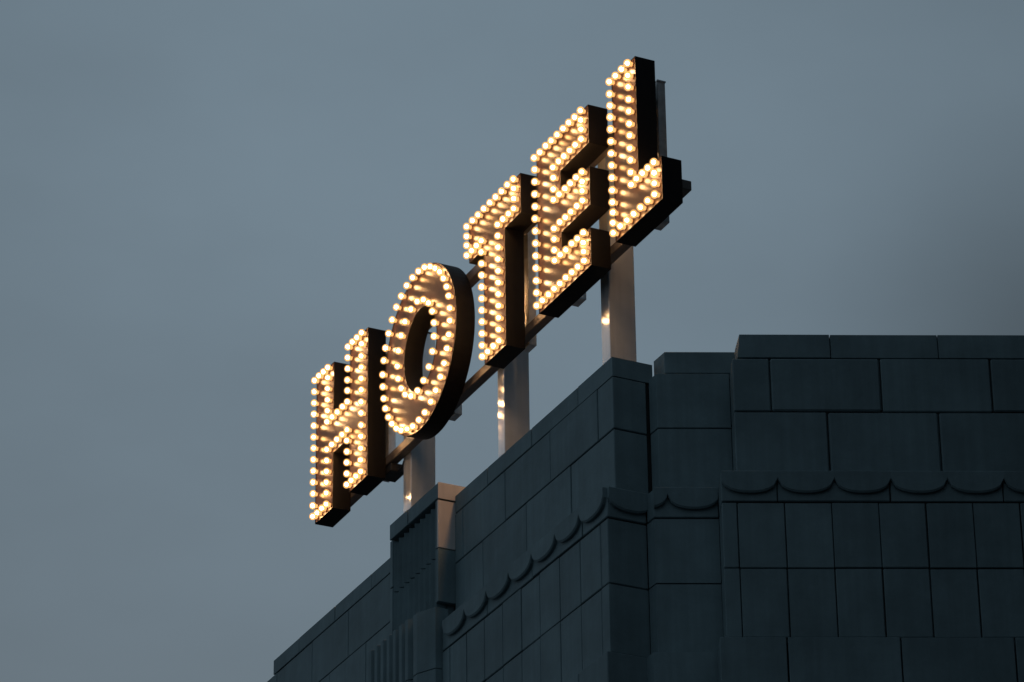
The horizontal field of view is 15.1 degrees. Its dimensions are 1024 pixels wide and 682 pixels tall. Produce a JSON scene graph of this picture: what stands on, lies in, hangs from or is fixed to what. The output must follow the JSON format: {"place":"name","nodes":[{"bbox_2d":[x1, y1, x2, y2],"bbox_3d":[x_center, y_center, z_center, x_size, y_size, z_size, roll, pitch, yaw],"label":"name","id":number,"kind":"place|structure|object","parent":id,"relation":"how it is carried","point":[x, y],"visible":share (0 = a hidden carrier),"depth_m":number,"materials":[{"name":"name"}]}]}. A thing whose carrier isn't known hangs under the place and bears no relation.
{"place":"outdoors","nodes":[
{"label":"outdoors","id":0,"kind":"place"},
{"bbox_2d":[0,0,1023,681],"label":"sky","id":1,"kind":"structure","parent":0,"point":[203,203],"materials":[{"name":"grey"}]},
{"label":"street","id":2,"kind":"structure","parent":0,"visible":0},
{"bbox_2d":[267,334,1023,681],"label":"hotel building","id":3,"kind":"structure","parent":2,"relation":"on","point":[799,508],"depth_m":25.12,"materials":[{"name":"stone"}]},
{"bbox_2d":[403,332,435,512],"bbox_3d":[-0.717,1.091,30.057,0.300,2.558,0.263,12,-30,-23],"label":"support post","id":4,"kind":"object","parent":3,"relation":"on","point":[419,473],"visible":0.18,"depth_m":30.04,"materials":[{"name":"metal"}]},
{"bbox_2d":[498,351,529,456],"bbox_3d":[0.016,0.403,28.720,0.300,2.558,0.228,12,-30,-23],"label":"support post","id":5,"kind":"object","parent":3,"relation":"on","point":[513,406],"visible":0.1,"depth_m":28.64,"materials":[{"name":"metal"}]},
{"bbox_2d":[598,155,636,363],"bbox_3d":[0.756,-0.295,27.373,0.300,2.568,0.243,12,-30,-23],"label":"support post","id":6,"kind":"object","parent":3,"relation":"on","point":[618,320],"visible":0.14,"depth_m":27.29,"materials":[{"name":"metal"}]},
{"bbox_2d":[386,133,612,357],"bbox_3d":[-0.199,-0.580,29.297,0.074,0.082,5.350,12,-30,-23],"label":"mounting rail","id":7,"kind":"object","parent":6,"relation":"attached to","point":[472,275],"visible":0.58,"depth_m":29.28,"materials":[{"name":"metal"}]},
{"bbox_2d":[309,327,395,526],"bbox_3d":[-1.256,0.703,30.887,0.371,1.300,1.028,12,-30,-23],"label":"sign letter","id":8,"kind":"object","parent":7,"relation":"attached to","point":[354,437],"visible":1,"depth_m":30.74,"materials":[{"name":"dark bronze"},{"name":"bronze"},{"name":"glowing bulb glass"}]},
{"bbox_2d":[379,263,474,439],"bbox_3d":[-0.599,0.085,29.690,0.371,1.368,1.312,12,-30,-23],"label":"sign letter","id":9,"kind":"object","parent":7,"relation":"attached to","point":[418,405],"visible":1,"depth_m":29.46,"materials":[{"name":"dark bronze"},{"name":"bronze"},{"name":"glowing bulb glass"}]},
{"bbox_2d":[463,173,536,368],"bbox_3d":[-0.016,-0.459,28.626,0.371,1.300,0.888,12,-30,-23],"label":"sign letter","id":10,"kind":"object","parent":7,"relation":"attached to","point":[500,248],"visible":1,"depth_m":28.52,"materials":[{"name":"dark bronze"},{"name":"bronze"},{"name":"glowing bulb glass"}]},
{"bbox_2d":[530,104,610,317],"bbox_3d":[0.478,-0.923,27.725,0.371,1.300,0.833,12,-30,-23],"label":"sign letter","id":11,"kind":"object","parent":7,"relation":"attached to","point":[571,206],"visible":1,"depth_m":27.60,"materials":[{"name":"dark bronze"},{"name":"bronze"},{"name":"glowing bulb glass"}]},
{"bbox_2d":[605,56,682,246],"bbox_3d":[0.973,-1.388,26.822,0.371,1.309,0.694,12,-30,-23],"label":"sign letter","id":12,"kind":"object","parent":7,"relation":"attached to","point":[646,188],"visible":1,"depth_m":26.81,"materials":[{"name":"dark bronze"},{"name":"bronze"},{"name":"glowing bulb glass"}]},
{"bbox_2d":[351,179,691,506],"bbox_3d":[-0.091,0.139,28.708,0.074,0.074,5.875,12,-30,-23],"label":"mounting rail","id":13,"kind":"object","parent":6,"relation":"attached to","point":[537,324],"visible":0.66,"depth_m":28.90,"materials":[{"name":"metal"}]},
{"bbox_2d":[384,460,404,481],"bbox_3d":[-0.910,1.015,30.240,0.130,0.082,0.309,12,-30,-23],"label":"junction box","id":14,"kind":"object","parent":13,"relation":"attached to","point":[394,472],"visible":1,"depth_m":30.22,"materials":[{"name":"black metal"}]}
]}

